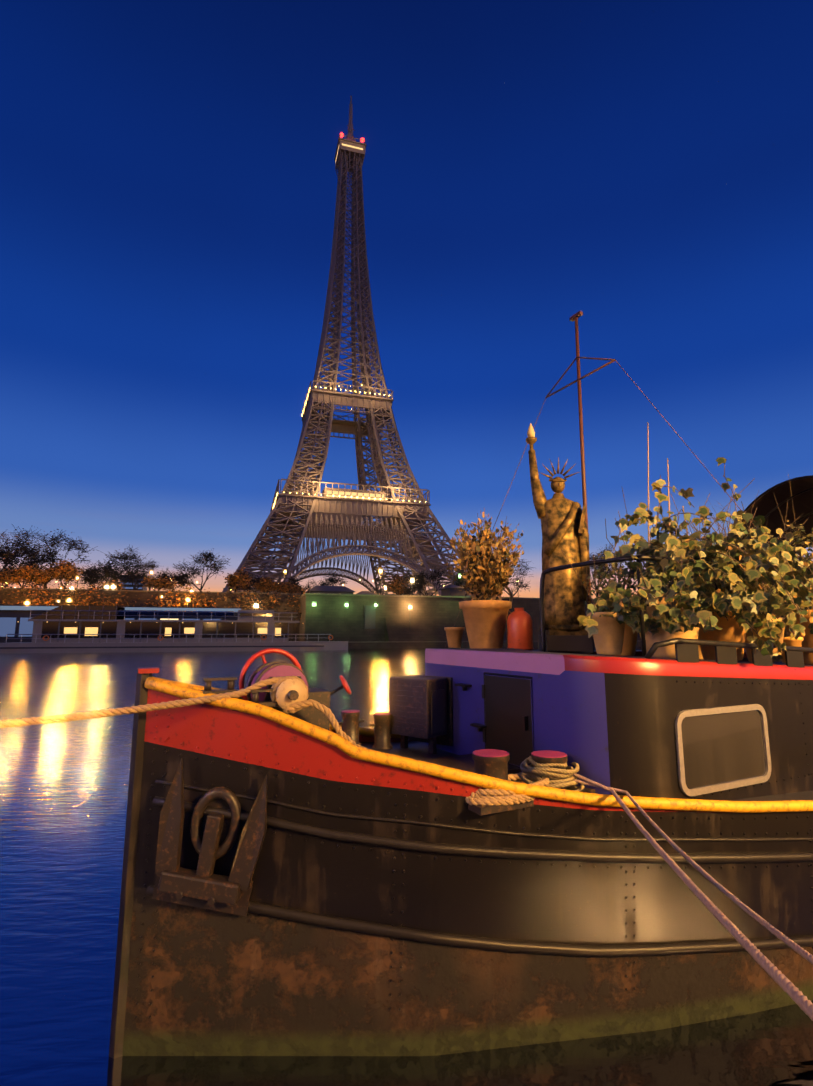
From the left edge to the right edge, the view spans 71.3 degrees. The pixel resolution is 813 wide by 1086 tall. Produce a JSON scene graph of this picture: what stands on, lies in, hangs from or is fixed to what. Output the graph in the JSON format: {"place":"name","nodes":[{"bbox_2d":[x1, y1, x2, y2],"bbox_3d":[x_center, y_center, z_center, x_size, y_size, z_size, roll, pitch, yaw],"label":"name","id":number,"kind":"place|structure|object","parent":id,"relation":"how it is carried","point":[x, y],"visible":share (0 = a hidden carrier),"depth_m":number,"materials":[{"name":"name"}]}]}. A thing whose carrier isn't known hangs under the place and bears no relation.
{"place":"outdoors","nodes":[
{"label":"outdoors","id":0,"kind":"place"},
{"bbox_2d":[0,595,641,648],"bbox_3d":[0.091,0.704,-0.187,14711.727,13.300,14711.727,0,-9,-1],"label":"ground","id":1,"kind":"structure","parent":0,"point":[370,645],"depth_m":93.81,"materials":[{"name":"grey concrete"}]},
{"bbox_2d":[0,567,21,587],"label":"tree","id":2,"kind":"object","parent":1,"relation":"on","point":[13,576],"visible":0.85,"depth_m":89.78,"materials":[{"name":"orange plant"}]},
{"bbox_2d":[0,524,46,571],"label":"tree","id":3,"kind":"object","parent":1,"relation":"on","point":[6,553],"visible":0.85,"depth_m":93.25,"materials":[{"name":"black plant"}]},
{"bbox_2d":[0,554,54,586],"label":"tree","id":4,"kind":"object","parent":1,"relation":"on","point":[11,563],"visible":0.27,"depth_m":105.34,"materials":[{"name":"brown plant"}]},
{"bbox_2d":[15,561,53,587],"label":"tree","id":5,"kind":"object","parent":1,"relation":"on","point":[37,575],"visible":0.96,"depth_m":91.12,"materials":[{"name":"orange plant"}]},
{"bbox_2d":[7,527,93,586],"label":"tree","id":6,"kind":"object","parent":1,"relation":"on","point":[47,553],"visible":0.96,"depth_m":97.00,"materials":[{"name":"brown plant"}]},
{"bbox_2d":[42,559,83,587],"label":"tree","id":7,"kind":"object","parent":1,"relation":"on","point":[67,570],"visible":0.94,"depth_m":93.20,"materials":[{"name":"brown plant"}]},
{"bbox_2d":[76,560,131,589],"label":"tree","id":8,"kind":"object","parent":1,"relation":"on","point":[91,577],"visible":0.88,"depth_m":105.42,"materials":[{"name":"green plant"}]},
{"bbox_2d":[97,577,124,589],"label":"tree","id":9,"kind":"object","parent":1,"relation":"on","point":[116,584],"visible":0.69,"depth_m":97.08,"materials":[{"name":"brown plant"}]},
{"bbox_2d":[86,560,147,589],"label":"tree","id":10,"kind":"object","parent":1,"relation":"on","point":[137,579],"visible":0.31,"depth_m":120.78,"materials":[{"name":"black plant"}]},
{"bbox_2d":[98,544,159,589],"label":"tree","id":11,"kind":"object","parent":1,"relation":"on","point":[142,567],"visible":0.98,"depth_m":110.86,"materials":[{"name":"black plant"}]},
{"bbox_2d":[140,575,176,590],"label":"tree","id":12,"kind":"object","parent":1,"relation":"on","point":[154,583],"visible":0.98,"depth_m":100.45,"materials":[{"name":"brown plant"}]},
{"bbox_2d":[0,565,317,640],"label":"quay shrubs","id":13,"kind":"object","parent":1,"relation":"on","point":[183,603],"visible":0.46,"depth_m":91.48,"materials":[{"name":"orange plant"}]},
{"bbox_2d":[152,568,197,589],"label":"tree","id":14,"kind":"object","parent":1,"relation":"on","point":[163,575],"visible":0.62,"depth_m":108.37,"materials":[{"name":"black plant"}]},
{"bbox_2d":[171,548,230,590],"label":"tree","id":15,"kind":"object","parent":1,"relation":"on","point":[208,557],"visible":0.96,"depth_m":109.95,"materials":[{"name":"black plant"}]},
{"bbox_2d":[223,566,252,591],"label":"tree","id":16,"kind":"object","parent":1,"relation":"on","point":[240,580],"visible":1,"depth_m":106.25,"materials":[{"name":"brown plant"}]},
{"bbox_2d":[237,569,267,592],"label":"tree","id":17,"kind":"object","parent":1,"relation":"on","point":[250,587],"visible":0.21,"depth_m":122.36,"materials":[{"name":"brown plant"}]},
{"bbox_2d":[253,576,283,592],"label":"tree","id":18,"kind":"object","parent":1,"relation":"on","point":[266,585],"visible":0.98,"depth_m":108.23,"materials":[{"name":"brown plant"}]},
{"bbox_2d":[276,582,304,592],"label":"tree","id":19,"kind":"object","parent":1,"relation":"on","point":[286,587],"visible":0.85,"depth_m":108.36,"materials":[{"name":"brown plant"}]},
{"bbox_2d":[281,571,305,590],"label":"tree","id":20,"kind":"object","parent":1,"relation":"on","point":[291,579],"visible":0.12,"depth_m":121.48,"materials":[{"name":"brown plant"}]},
{"bbox_2d":[300,583,311,591],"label":"tree","id":21,"kind":"object","parent":1,"relation":"on","point":[308,586],"visible":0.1,"depth_m":163.52,"materials":[{"name":"brown plant"}]},
{"bbox_2d":[0,575,640,642],"bbox_3d":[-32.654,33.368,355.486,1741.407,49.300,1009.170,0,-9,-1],"label":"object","id":22,"kind":"structure","parent":1,"relation":"on","point":[361,617],"depth_m":93.98,"materials":[{"name":"metal"}]},
{"bbox_2d":[309,568,347,586],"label":"tree","id":23,"kind":"object","parent":1,"relation":"on","point":[333,580],"visible":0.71,"depth_m":149.28,"materials":[{"name":"black plant"}]},
{"bbox_2d":[222,96,470,595],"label":"tower","id":24,"kind":"structure","parent":1,"relation":"on","point":[338,514],"depth_m":295.36,"materials":[{"name":"metal"}]},
{"bbox_2d":[15,533,690,630],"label":"street lamps","id":25,"kind":"object","parent":1,"relation":"on","point":[255,606],"visible":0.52,"depth_m":95.93,"materials":[{"name":"yellow"}]},
{"bbox_2d":[384,573,411,594],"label":"tree","id":26,"kind":"object","parent":1,"relation":"on","point":[398,585],"visible":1,"depth_m":111.91,"materials":[{"name":"brown plant"}]},
{"bbox_2d":[385,573,418,594],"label":"tree","id":27,"kind":"object","parent":1,"relation":"on","point":[409,590],"visible":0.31,"depth_m":144.70,"materials":[{"name":"brown plant"}]},
{"bbox_2d":[406,566,447,595],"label":"tree","id":28,"kind":"object","parent":1,"relation":"on","point":[420,583],"visible":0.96,"depth_m":129.13,"materials":[{"name":"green plant"}]},
{"bbox_2d":[448,570,472,595],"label":"tree","id":29,"kind":"object","parent":1,"relation":"on","point":[458,581],"visible":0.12,"depth_m":137.32,"materials":[{"name":"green plant"}]},
{"bbox_2d":[504,559,533,595],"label":"tree","id":30,"kind":"object","parent":1,"relation":"on","point":[522,584],"visible":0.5,"depth_m":128.51,"materials":[{"name":"brown plant"}]},
{"bbox_2d":[589,543,626,597],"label":"tree","id":31,"kind":"object","parent":1,"relation":"on","point":[597,567],"visible":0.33,"depth_m":112.73,"materials":[{"name":"green plant"}]},
{"bbox_2d":[0,647,812,1085],"bbox_3d":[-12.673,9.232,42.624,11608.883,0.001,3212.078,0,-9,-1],"label":"water","id":32,"kind":"structure","parent":0,"point":[64,787],"depth_m":4.36,"materials":[{"name":"blue liquid"}]},
{"bbox_2d":[0,605,347,652],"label":"tour boat","id":33,"kind":"object","parent":32,"relation":"on","point":[80,629],"visible":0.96,"depth_m":75.23,"materials":[{"name":"grey metal"}]},
{"bbox_2d":[109,667,812,1058],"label":"boat hull","id":34,"kind":"object","parent":32,"relation":"on","point":[405,903],"visible":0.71,"depth_m":3.37,"materials":[{"name":"black metal"}]},
{"bbox_2d":[152,648,594,915],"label":"deck fittings","id":35,"kind":"object","parent":34,"relation":"on","point":[420,708],"visible":0.77,"depth_m":3.46,"materials":[{"name":"black metal"}]},
{"bbox_2d":[0,676,812,1020],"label":"mooring ropes","id":36,"kind":"object","parent":34,"relation":"on","point":[568,776],"visible":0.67,"depth_m":3.33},
{"bbox_2d":[425,638,812,853],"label":"boat cabin","id":37,"kind":"object","parent":34,"relation":"on","point":[688,723],"visible":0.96,"depth_m":3.96,"materials":[{"name":"black metal"}]},
{"bbox_2d":[526,423,593,653],"bbox_3d":[1.522,-0.087,5.681,0.594,2.334,0.470,0,-9,2],"label":"statue of liberty replica","id":38,"kind":"object","parent":37,"relation":"on","point":[564,528],"visible":0.92,"depth_m":5.52,"materials":[{"name":"brown metal"}]},
{"bbox_2d":[444,593,812,664],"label":"plant pots","id":39,"kind":"object","parent":37,"relation":"on","point":[486,621],"visible":0.48,"depth_m":4.97,"materials":[{"name":"ceramic"}]},
{"bbox_2d":[442,509,523,599],"bbox_3d":[0.762,0.131,5.584,0.889,0.964,0.785,0,-9,-1],"label":"potted shrub","id":40,"kind":"object","parent":39,"relation":"on","point":[487,568],"visible":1,"depth_m":5.51,"materials":[{"name":"brown"}]},
{"bbox_2d":[561,422,812,660],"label":"ivy on railing","id":41,"kind":"object","parent":39,"relation":"in","point":[742,600],"visible":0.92,"depth_m":4.15,"materials":[{"name":"green plant"}]},
{"bbox_2d":[706,528,810,615],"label":"grass plants","id":42,"kind":"object","parent":39,"relation":"on","point":[761,574],"depth_m":4.46,"materials":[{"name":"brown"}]},
{"bbox_2d":[445,311,812,655],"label":"mast","id":43,"kind":"object","parent":34,"relation":"on","point":[766,503],"visible":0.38,"depth_m":7.36,"materials":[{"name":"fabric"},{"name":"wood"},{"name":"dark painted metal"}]},
{"bbox_2d":[579,474,812,609],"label":"boxwood shrubs","id":44,"kind":"object","parent":34,"relation":"on","point":[807,558],"visible":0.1,"depth_m":5.29,"materials":[{"name":"green plant"}]},
{"bbox_2d":[0,0,812,598],"label":"sky","id":45,"kind":"structure","parent":0,"point":[643,169],"materials":[{"name":"blue"}]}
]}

